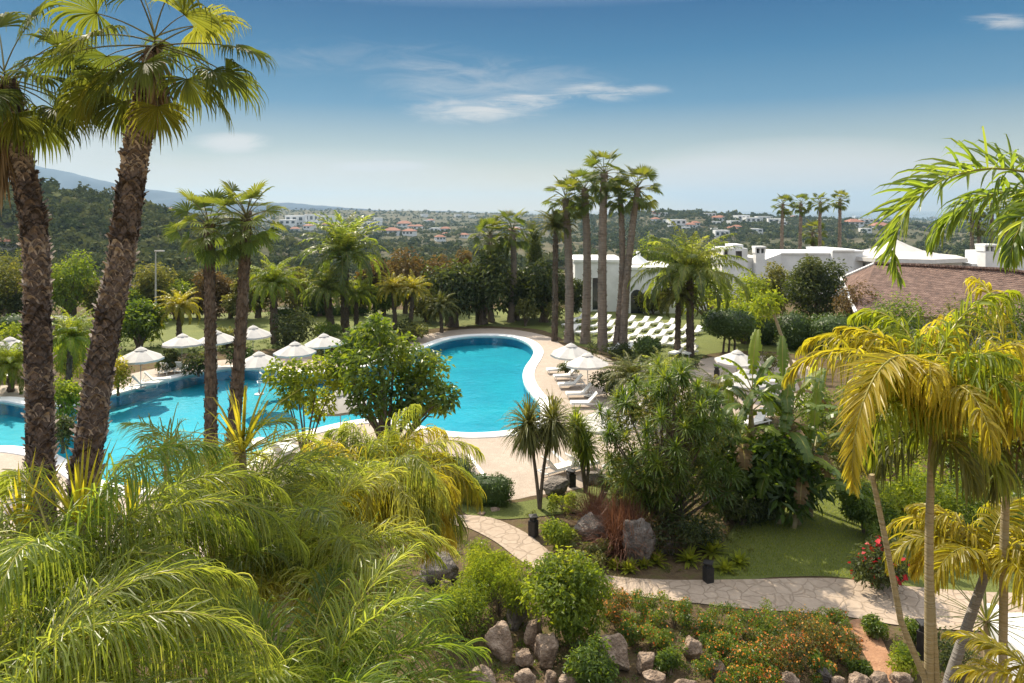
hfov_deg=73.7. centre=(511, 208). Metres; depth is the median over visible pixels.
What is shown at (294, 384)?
tree
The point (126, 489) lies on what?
spiky plant
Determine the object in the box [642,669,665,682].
rock
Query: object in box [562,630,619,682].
green bush
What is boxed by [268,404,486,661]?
feather palm
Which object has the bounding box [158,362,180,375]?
sun lounger
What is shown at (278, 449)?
sun lounger
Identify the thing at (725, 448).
broad leaf bush
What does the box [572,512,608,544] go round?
rock
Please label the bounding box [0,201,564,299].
valley woods
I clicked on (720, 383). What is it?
feather palm
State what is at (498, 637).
rock
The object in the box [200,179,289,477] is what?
fan palm
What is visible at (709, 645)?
flower bush
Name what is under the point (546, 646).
rock
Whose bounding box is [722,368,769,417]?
parasol
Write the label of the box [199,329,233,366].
parasol
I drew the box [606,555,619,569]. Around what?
succulent
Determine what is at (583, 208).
fan palm
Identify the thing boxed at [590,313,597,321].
sun lounger
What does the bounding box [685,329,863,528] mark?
banana clump
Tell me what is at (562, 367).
green shrub
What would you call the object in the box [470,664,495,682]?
rock
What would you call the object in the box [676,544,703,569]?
succulent
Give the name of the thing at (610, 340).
sun lounger
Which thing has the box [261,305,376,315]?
clipped hedge
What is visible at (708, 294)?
lime tree
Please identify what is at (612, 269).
pool house
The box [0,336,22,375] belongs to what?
parasol
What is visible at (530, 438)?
dracaena
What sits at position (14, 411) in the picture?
pool basin
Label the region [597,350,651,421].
feather palm
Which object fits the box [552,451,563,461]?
drain strip
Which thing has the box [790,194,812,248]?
fan palm
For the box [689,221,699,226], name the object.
hillside house
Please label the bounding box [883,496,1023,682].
golden palm
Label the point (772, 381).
white post
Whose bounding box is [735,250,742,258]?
window
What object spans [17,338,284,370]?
ground cover
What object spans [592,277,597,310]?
window
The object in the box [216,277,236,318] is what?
belt tree
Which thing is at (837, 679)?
rock
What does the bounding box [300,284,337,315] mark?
belt tree
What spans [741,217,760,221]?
hillside house
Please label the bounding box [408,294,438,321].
belt tree
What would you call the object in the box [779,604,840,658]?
flower bush
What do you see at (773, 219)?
hillside house
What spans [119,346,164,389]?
parasol
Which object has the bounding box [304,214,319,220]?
distant house
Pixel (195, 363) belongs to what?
dark shrub
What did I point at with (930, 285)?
tiled house
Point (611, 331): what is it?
sun lounger
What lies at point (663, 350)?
ground cover
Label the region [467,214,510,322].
fan palm
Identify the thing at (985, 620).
spiky plant
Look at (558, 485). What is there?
rock
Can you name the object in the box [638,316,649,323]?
sun lounger
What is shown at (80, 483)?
spiky plant
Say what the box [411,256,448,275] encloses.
slope tree
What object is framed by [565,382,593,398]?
sun lounger
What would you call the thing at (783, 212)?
fan palm
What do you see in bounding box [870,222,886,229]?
hillside house
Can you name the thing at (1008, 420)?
golden palm
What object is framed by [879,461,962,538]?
green bush
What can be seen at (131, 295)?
green tree
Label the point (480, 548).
feathery bush
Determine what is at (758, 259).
white villa
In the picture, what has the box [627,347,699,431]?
feather palm
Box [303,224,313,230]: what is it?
distant house
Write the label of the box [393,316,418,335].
green shrub
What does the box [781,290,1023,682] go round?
golden palm
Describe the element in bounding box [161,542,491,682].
feather palm
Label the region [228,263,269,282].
slope tree
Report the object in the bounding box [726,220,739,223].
hillside house
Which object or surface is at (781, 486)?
broad leaf bush
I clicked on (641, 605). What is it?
flower bush
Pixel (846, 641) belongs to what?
flower bush
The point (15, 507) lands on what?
spiky plant
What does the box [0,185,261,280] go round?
hillside woods
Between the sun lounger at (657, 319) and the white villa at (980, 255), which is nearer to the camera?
the sun lounger at (657, 319)
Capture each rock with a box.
[419,551,458,584]
[440,580,452,591]
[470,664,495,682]
[485,620,512,663]
[490,507,499,511]
[506,595,527,630]
[514,668,535,682]
[515,648,533,666]
[524,619,541,651]
[534,632,558,669]
[543,475,569,495]
[544,670,556,682]
[558,674,576,682]
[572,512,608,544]
[581,471,600,484]
[598,633,629,670]
[620,517,655,563]
[636,651,654,675]
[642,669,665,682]
[674,679,696,682]
[682,635,702,659]
[709,658,725,677]
[781,671,799,682]
[815,666,832,682]
[831,676,844,682]
[848,672,870,682]
[870,670,889,682]
[889,671,913,682]
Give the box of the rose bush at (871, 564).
[846,533,909,589]
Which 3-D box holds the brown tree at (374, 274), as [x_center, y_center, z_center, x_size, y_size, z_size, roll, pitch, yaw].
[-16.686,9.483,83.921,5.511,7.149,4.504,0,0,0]
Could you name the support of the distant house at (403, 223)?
on the ground at (682, 573)
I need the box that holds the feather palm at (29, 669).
[0,548,285,682]
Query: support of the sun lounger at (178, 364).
on the pool deck
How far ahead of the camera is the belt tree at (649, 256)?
103.77 m
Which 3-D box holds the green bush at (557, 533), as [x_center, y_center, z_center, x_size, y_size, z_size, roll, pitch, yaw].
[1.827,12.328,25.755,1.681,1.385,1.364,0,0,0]
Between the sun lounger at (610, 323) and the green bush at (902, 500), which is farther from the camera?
the sun lounger at (610, 323)
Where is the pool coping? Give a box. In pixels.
[0,334,548,495]
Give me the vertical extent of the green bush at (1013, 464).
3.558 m
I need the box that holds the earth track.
[848,619,896,682]
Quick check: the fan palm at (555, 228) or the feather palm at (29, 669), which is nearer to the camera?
the feather palm at (29, 669)
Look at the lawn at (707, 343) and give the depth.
73.80 m
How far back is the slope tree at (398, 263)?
118.17 m
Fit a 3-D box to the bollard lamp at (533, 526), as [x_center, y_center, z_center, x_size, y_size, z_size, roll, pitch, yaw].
[0.847,12.575,27.101,0.408,0.850,0.408,0,0,4]
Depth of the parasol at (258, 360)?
46.95 m
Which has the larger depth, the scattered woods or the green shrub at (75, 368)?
the scattered woods
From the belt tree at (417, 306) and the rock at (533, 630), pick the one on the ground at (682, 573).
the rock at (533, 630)
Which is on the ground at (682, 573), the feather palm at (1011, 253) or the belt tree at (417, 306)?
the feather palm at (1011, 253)
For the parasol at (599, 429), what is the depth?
33.67 m
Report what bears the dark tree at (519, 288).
on the lawn at (707, 343)
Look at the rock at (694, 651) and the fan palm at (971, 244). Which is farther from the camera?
the fan palm at (971, 244)
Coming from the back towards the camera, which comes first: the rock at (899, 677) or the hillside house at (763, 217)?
the hillside house at (763, 217)
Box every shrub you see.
[0,320,22,340]
[52,376,81,417]
[53,332,87,384]
[54,412,76,453]
[113,355,134,395]
[154,349,183,373]
[179,350,216,376]
[217,326,234,348]
[224,346,255,365]
[270,306,321,348]
[312,336,343,358]
[313,319,343,337]
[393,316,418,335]
[401,320,428,341]
[514,298,540,325]
[542,300,564,322]
[556,361,578,373]
[585,341,633,357]
[587,353,748,535]
[588,368,627,396]
[645,509,725,554]
[705,484,781,526]
[759,349,778,373]
[857,291,936,352]
[921,293,1009,350]
[937,626,982,670]
[976,289,1023,352]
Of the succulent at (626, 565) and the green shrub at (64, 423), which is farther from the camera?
the green shrub at (64, 423)
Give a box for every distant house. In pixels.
[279,219,296,226]
[285,215,306,225]
[290,227,300,230]
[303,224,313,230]
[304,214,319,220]
[317,216,335,223]
[382,227,400,235]
[396,221,411,226]
[402,228,416,236]
[413,224,422,229]
[434,235,445,241]
[459,233,469,238]
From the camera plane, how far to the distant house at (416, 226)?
1443.62 m
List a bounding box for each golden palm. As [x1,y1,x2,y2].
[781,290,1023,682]
[856,276,1023,682]
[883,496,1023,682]
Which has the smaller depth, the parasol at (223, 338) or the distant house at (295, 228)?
the parasol at (223, 338)
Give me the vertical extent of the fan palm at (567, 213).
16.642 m
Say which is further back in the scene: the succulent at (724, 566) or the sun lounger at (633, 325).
the sun lounger at (633, 325)
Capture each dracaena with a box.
[496,386,580,508]
[558,404,604,492]
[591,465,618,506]
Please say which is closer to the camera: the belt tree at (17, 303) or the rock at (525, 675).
the rock at (525, 675)
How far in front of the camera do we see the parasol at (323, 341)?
53.75 m
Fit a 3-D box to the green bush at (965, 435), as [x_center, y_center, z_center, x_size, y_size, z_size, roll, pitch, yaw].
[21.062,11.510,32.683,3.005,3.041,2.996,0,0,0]
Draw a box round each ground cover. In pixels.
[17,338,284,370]
[320,527,982,682]
[525,493,754,575]
[592,349,708,376]
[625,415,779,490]
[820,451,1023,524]
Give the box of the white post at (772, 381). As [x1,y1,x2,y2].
[768,379,776,394]
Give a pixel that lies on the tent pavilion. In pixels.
(905, 253)
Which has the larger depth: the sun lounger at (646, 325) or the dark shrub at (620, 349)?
the sun lounger at (646, 325)
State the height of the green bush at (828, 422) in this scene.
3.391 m
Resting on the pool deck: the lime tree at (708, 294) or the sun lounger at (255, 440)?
the sun lounger at (255, 440)
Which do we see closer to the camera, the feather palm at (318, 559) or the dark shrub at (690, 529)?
the feather palm at (318, 559)
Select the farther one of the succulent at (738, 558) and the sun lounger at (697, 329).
the sun lounger at (697, 329)
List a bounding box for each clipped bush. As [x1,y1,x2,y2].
[748,317,777,344]
[773,310,812,350]
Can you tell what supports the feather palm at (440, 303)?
on the pool deck
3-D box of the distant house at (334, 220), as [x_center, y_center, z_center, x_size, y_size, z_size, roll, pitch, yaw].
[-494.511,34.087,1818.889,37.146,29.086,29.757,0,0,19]
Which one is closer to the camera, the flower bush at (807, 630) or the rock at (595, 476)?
the flower bush at (807, 630)
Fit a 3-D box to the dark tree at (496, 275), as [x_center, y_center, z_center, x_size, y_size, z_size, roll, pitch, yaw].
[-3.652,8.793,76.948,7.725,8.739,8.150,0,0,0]
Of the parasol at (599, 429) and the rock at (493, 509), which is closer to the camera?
the rock at (493, 509)
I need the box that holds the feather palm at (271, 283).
[237,251,308,343]
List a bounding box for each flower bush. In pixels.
[596,582,634,623]
[615,610,645,645]
[630,588,669,626]
[641,608,687,655]
[650,590,692,629]
[680,601,734,637]
[691,651,736,682]
[698,629,738,658]
[715,620,782,673]
[722,602,770,641]
[725,648,783,682]
[754,597,800,647]
[757,629,814,676]
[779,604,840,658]
[806,648,837,682]
[810,606,852,636]
[820,623,864,663]
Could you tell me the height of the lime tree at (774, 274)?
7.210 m
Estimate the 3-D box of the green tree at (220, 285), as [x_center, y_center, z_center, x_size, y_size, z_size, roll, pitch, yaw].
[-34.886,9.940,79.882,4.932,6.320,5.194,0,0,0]
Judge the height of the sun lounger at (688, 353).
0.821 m
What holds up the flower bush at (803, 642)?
on the ground at (682, 573)
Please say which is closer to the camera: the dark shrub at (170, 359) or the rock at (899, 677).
the rock at (899, 677)
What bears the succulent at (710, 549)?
on the garden lawn at (964, 583)
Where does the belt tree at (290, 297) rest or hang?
on the lawn at (707, 343)
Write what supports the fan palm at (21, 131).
on the ground at (682, 573)
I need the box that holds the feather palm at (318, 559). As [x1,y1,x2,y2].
[139,460,462,681]
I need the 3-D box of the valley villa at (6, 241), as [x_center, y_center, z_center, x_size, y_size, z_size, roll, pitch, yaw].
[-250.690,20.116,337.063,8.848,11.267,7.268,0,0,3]
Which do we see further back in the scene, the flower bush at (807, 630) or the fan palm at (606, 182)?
the fan palm at (606, 182)
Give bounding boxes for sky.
[0,0,1023,210]
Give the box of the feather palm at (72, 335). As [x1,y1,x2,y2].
[51,305,94,404]
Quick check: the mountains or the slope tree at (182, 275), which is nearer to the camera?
the slope tree at (182, 275)
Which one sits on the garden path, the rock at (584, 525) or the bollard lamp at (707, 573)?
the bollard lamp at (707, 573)
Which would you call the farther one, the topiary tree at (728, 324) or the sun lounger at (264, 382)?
the topiary tree at (728, 324)
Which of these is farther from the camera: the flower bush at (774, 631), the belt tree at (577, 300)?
the belt tree at (577, 300)
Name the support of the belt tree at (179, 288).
on the lawn at (707, 343)
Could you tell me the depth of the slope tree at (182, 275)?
118.08 m
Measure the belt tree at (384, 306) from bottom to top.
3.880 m
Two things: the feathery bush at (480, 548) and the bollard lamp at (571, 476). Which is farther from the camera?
the bollard lamp at (571, 476)
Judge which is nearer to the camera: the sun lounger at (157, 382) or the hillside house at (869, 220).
the sun lounger at (157, 382)
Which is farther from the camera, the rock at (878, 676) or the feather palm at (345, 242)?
the feather palm at (345, 242)
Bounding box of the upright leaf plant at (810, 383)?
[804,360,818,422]
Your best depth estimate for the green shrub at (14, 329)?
60.44 m
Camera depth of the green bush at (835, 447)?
31.85 m
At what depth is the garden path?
23.05 m
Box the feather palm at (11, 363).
[0,337,24,394]
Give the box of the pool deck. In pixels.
[0,328,812,556]
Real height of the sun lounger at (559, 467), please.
1.001 m
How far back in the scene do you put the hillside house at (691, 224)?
1172.84 m
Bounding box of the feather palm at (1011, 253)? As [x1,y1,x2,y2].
[860,126,1023,290]
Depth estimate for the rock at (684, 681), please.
18.23 m
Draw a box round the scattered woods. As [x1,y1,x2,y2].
[3,177,1021,268]
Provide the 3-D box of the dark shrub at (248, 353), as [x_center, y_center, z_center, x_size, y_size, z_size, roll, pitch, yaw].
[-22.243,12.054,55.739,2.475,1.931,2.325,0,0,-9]
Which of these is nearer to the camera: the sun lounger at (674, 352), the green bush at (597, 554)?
the green bush at (597, 554)
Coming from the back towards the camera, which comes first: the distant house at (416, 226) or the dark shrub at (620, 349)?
the distant house at (416, 226)
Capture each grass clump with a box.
[557,478,617,538]
[559,476,696,572]
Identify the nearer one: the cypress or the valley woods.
the cypress
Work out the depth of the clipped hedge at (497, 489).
29.63 m
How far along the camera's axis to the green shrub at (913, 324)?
52.66 m
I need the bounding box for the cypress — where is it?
[524,221,544,316]
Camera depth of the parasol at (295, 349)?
50.45 m
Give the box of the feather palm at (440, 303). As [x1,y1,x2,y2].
[418,289,461,332]
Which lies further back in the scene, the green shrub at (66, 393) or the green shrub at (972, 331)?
the green shrub at (972, 331)
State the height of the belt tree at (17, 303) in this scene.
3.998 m
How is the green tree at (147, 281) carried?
on the lawn at (707, 343)
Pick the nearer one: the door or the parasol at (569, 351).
the parasol at (569, 351)
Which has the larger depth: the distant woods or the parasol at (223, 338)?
the distant woods
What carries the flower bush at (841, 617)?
on the ground at (682, 573)
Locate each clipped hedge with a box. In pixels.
[0,312,86,338]
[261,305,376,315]
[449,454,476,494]
[462,471,515,507]
[806,310,872,354]
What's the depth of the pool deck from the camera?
42.41 m
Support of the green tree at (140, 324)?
on the lawn at (707, 343)
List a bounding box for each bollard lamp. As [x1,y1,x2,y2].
[528,513,538,537]
[566,468,575,487]
[702,559,713,583]
[714,367,719,379]
[915,618,923,660]
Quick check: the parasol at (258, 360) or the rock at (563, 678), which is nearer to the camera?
the rock at (563, 678)
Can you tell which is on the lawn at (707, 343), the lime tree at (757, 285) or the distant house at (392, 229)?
the lime tree at (757, 285)
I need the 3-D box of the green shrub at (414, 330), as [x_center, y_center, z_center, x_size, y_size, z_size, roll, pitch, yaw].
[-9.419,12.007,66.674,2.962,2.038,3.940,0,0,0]
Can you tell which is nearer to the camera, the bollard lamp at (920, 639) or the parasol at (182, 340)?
the bollard lamp at (920, 639)
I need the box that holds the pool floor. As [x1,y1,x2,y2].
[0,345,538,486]
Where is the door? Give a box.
[631,290,642,312]
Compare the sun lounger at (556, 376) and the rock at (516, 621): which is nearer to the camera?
the rock at (516, 621)
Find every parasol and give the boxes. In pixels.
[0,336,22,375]
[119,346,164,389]
[162,332,201,371]
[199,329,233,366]
[234,325,271,339]
[245,351,281,395]
[273,341,316,358]
[304,332,343,370]
[314,390,366,442]
[550,343,591,381]
[566,352,608,397]
[583,407,636,467]
[714,349,759,371]
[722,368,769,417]
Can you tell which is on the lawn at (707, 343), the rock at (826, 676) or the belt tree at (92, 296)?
the belt tree at (92, 296)
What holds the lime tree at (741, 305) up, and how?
on the lawn at (707, 343)
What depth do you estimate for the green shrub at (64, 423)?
36.08 m
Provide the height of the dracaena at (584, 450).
4.401 m
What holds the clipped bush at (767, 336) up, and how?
on the lawn at (707, 343)
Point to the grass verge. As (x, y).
(514, 510)
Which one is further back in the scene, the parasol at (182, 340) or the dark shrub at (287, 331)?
the dark shrub at (287, 331)
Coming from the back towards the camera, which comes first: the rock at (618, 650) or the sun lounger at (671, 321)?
the sun lounger at (671, 321)
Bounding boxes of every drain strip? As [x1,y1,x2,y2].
[468,454,484,475]
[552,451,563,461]
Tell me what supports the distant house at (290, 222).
on the ground at (682, 573)
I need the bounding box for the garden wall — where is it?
[987,604,1023,680]
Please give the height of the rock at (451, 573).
1.049 m
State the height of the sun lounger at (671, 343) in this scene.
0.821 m
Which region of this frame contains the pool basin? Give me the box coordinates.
[0,338,539,419]
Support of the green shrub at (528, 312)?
on the lawn at (707, 343)
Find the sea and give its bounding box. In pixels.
[456,211,1022,219]
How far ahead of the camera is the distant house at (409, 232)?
1092.16 m
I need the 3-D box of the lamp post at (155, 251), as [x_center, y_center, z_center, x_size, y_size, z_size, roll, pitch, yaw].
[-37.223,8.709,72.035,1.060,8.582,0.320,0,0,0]
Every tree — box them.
[0,249,22,316]
[0,290,23,318]
[50,247,100,318]
[74,276,101,316]
[119,297,171,348]
[126,287,151,308]
[131,261,178,304]
[158,279,194,318]
[166,271,199,292]
[182,287,203,317]
[188,269,232,318]
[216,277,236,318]
[219,278,259,315]
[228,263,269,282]
[249,269,280,317]
[261,353,345,452]
[277,266,317,315]
[284,263,320,290]
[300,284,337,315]
[304,264,348,291]
[316,312,462,447]
[340,274,375,315]
[354,257,391,314]
[370,286,400,315]
[381,257,421,272]
[386,246,431,313]
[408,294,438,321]
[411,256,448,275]
[414,249,452,295]
[419,258,485,326]
[444,246,471,270]
[446,248,513,324]
[494,265,541,320]
[520,257,577,322]
[559,278,582,313]
[633,234,669,263]
[633,291,666,314]
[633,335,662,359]
[673,265,739,317]
[699,306,756,352]
[706,287,779,343]
[728,268,778,315]
[747,289,801,387]
[756,261,789,317]
[798,220,827,245]
[831,279,878,316]
[965,213,994,243]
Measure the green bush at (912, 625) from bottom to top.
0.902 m
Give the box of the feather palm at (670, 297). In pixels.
[649,277,706,354]
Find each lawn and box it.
[1,308,864,364]
[712,480,1023,592]
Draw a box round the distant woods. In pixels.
[191,208,1017,233]
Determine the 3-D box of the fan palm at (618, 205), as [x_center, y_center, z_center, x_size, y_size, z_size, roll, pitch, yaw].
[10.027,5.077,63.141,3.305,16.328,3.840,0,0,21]
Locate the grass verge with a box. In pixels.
[459,471,634,518]
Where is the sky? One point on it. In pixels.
(408, 105)
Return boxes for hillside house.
[666,219,685,226]
[685,223,695,227]
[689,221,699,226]
[712,216,722,220]
[713,230,729,239]
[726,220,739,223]
[733,215,749,218]
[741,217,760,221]
[750,228,762,233]
[755,216,770,219]
[767,218,784,222]
[845,219,863,227]
[858,219,873,223]
[858,228,871,232]
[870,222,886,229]
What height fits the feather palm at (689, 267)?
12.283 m
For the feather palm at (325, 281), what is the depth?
69.42 m
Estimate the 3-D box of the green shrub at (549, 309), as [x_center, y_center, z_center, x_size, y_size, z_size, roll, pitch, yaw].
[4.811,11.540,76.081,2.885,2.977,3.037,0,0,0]
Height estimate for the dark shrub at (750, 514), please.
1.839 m
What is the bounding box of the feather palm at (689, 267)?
[627,219,757,356]
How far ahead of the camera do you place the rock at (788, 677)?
18.40 m
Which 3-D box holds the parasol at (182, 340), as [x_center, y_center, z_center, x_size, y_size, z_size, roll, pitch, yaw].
[-26.307,11.450,54.458,2.886,3.114,2.886,0,0,20]
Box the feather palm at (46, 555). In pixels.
[0,435,309,682]
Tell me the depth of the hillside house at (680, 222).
1186.81 m
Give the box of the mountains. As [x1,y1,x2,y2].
[8,165,342,207]
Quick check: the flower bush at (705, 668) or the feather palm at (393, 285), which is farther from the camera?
the feather palm at (393, 285)
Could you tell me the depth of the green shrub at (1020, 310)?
52.49 m
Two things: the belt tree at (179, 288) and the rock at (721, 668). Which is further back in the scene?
the belt tree at (179, 288)
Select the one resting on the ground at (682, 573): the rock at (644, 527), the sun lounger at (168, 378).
the rock at (644, 527)
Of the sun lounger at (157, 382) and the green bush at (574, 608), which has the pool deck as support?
the sun lounger at (157, 382)
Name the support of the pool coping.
on the pool deck
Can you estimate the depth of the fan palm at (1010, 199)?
111.92 m
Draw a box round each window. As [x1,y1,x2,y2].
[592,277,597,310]
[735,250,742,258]
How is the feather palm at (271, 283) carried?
on the lawn at (707, 343)
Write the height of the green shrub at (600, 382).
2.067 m
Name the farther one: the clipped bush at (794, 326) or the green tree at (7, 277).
the green tree at (7, 277)
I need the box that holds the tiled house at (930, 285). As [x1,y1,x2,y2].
[840,262,1023,350]
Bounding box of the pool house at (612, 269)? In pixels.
[572,251,706,312]
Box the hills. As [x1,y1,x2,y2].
[152,202,464,212]
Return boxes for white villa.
[711,243,780,298]
[766,246,863,296]
[962,244,1023,269]
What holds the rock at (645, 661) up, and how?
on the ground at (682, 573)
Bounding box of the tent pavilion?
[855,240,967,266]
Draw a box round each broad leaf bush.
[692,426,753,491]
[723,423,843,525]
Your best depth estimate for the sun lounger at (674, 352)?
60.28 m
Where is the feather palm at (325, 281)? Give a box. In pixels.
[295,259,358,330]
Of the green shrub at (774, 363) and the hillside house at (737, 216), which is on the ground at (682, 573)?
the hillside house at (737, 216)
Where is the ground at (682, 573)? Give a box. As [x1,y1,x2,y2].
[0,197,1023,682]
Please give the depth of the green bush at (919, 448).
32.81 m
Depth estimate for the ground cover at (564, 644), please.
20.17 m
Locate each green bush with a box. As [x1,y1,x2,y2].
[516,544,617,645]
[538,516,581,553]
[547,491,580,513]
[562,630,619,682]
[568,537,612,570]
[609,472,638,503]
[652,642,682,675]
[793,384,860,435]
[816,427,890,483]
[832,478,900,539]
[844,653,873,677]
[859,612,890,640]
[878,416,949,472]
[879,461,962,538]
[885,640,920,679]
[899,616,918,647]
[918,424,981,479]
[941,457,1023,549]
[976,438,1023,494]
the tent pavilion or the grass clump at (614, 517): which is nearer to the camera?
the grass clump at (614, 517)
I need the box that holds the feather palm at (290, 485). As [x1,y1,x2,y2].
[55,401,373,680]
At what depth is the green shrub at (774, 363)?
53.15 m
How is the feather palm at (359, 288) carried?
on the lawn at (707, 343)
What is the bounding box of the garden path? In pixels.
[454,515,1023,630]
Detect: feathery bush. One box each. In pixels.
[409,575,494,642]
[455,546,533,618]
[462,536,500,578]
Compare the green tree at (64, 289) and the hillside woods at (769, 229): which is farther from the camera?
the hillside woods at (769, 229)
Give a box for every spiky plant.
[0,448,67,602]
[15,437,130,552]
[74,458,176,673]
[141,432,184,678]
[172,371,319,653]
[937,571,1023,682]
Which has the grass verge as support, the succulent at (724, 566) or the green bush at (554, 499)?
the green bush at (554, 499)
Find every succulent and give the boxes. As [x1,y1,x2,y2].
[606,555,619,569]
[619,557,639,573]
[637,557,652,568]
[649,545,669,568]
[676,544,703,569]
[697,535,727,560]
[713,556,737,574]
[728,548,749,570]
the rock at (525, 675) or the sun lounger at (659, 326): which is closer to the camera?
the rock at (525, 675)
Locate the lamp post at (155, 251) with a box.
[154,250,164,329]
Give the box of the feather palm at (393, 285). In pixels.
[373,270,410,332]
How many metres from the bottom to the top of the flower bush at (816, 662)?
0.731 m
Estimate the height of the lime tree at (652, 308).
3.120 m
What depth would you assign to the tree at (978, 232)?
111.49 m
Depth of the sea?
9702.08 m
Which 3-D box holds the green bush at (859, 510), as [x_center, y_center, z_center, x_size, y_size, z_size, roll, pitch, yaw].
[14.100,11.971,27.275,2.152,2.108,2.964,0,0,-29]
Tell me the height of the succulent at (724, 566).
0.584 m
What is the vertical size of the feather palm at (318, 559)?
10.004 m
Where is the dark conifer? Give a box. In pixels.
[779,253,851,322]
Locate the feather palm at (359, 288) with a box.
[335,274,383,328]
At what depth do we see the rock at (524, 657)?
19.20 m
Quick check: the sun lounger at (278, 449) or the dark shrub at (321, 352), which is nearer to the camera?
the sun lounger at (278, 449)
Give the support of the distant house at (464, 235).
on the ground at (682, 573)
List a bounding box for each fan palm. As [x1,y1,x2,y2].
[0,0,108,678]
[27,0,277,546]
[161,188,246,480]
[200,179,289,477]
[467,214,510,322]
[488,207,537,322]
[532,209,578,341]
[541,175,589,342]
[565,168,609,343]
[580,148,629,349]
[601,177,635,343]
[613,164,663,344]
[770,193,796,248]
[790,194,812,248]
[811,192,831,245]
[830,190,849,247]
[965,199,986,249]
[983,197,1002,243]
[994,196,1011,235]
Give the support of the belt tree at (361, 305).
on the lawn at (707, 343)
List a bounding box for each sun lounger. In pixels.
[129,375,159,389]
[141,371,170,383]
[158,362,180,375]
[173,361,187,373]
[245,437,266,449]
[257,372,279,386]
[269,444,298,459]
[537,455,575,478]
[546,361,568,374]
[553,369,578,380]
[557,373,585,386]
[564,453,598,472]
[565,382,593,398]
[570,391,598,406]
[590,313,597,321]
[607,320,614,327]
[607,327,614,334]
[608,334,613,345]
[628,315,635,324]
[628,321,639,331]
[628,328,641,336]
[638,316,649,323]
[639,322,651,331]
[644,329,655,335]
[651,316,662,323]
[651,322,664,332]
[655,329,668,337]
[659,336,669,344]
[664,318,674,325]
[666,337,681,345]
[667,324,674,331]
[668,344,685,354]
[681,344,698,355]
[694,325,701,332]
[744,407,771,424]
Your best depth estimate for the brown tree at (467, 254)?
87.57 m
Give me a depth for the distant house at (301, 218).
1731.19 m
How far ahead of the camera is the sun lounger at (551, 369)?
53.48 m
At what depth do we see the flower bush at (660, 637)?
19.83 m
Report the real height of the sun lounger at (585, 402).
1.001 m
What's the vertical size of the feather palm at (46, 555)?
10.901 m
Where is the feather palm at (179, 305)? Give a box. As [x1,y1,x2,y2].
[153,287,202,336]
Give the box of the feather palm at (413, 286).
[391,269,432,321]
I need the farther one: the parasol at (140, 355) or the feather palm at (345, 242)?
the feather palm at (345, 242)
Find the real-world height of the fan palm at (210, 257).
14.311 m
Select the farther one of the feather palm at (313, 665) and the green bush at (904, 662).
the green bush at (904, 662)
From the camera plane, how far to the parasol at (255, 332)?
57.67 m
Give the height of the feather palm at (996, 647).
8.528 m
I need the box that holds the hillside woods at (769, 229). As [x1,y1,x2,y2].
[579,208,855,244]
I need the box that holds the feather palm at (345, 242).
[295,210,389,331]
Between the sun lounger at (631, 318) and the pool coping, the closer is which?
the pool coping
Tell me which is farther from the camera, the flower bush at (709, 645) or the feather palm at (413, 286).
the feather palm at (413, 286)
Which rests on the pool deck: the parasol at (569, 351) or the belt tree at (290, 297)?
the parasol at (569, 351)
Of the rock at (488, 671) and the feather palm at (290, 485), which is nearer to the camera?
the feather palm at (290, 485)
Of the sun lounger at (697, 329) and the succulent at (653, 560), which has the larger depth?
the sun lounger at (697, 329)
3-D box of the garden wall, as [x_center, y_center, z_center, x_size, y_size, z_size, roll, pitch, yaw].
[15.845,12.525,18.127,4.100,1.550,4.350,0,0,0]
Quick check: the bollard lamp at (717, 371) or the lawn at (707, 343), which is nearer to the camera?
the bollard lamp at (717, 371)
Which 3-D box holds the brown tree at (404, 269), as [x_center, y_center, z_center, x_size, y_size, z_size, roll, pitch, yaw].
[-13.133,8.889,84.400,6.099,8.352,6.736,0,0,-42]
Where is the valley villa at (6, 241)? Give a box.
[0,238,16,250]
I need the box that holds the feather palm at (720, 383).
[684,366,749,416]
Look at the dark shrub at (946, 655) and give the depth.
19.01 m
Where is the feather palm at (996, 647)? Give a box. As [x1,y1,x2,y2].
[941,627,1023,682]
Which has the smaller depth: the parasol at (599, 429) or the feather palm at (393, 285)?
the parasol at (599, 429)
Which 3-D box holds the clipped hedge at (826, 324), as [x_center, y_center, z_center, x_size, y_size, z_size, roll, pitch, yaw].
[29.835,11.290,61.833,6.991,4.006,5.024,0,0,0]
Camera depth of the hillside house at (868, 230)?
1228.93 m
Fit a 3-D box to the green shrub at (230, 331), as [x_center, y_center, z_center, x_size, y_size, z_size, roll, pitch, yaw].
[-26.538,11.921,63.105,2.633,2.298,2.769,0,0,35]
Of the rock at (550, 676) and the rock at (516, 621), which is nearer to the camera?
the rock at (550, 676)
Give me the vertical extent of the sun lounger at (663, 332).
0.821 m
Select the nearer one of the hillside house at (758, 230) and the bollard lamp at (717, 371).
the bollard lamp at (717, 371)
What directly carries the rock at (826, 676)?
on the ground at (682, 573)

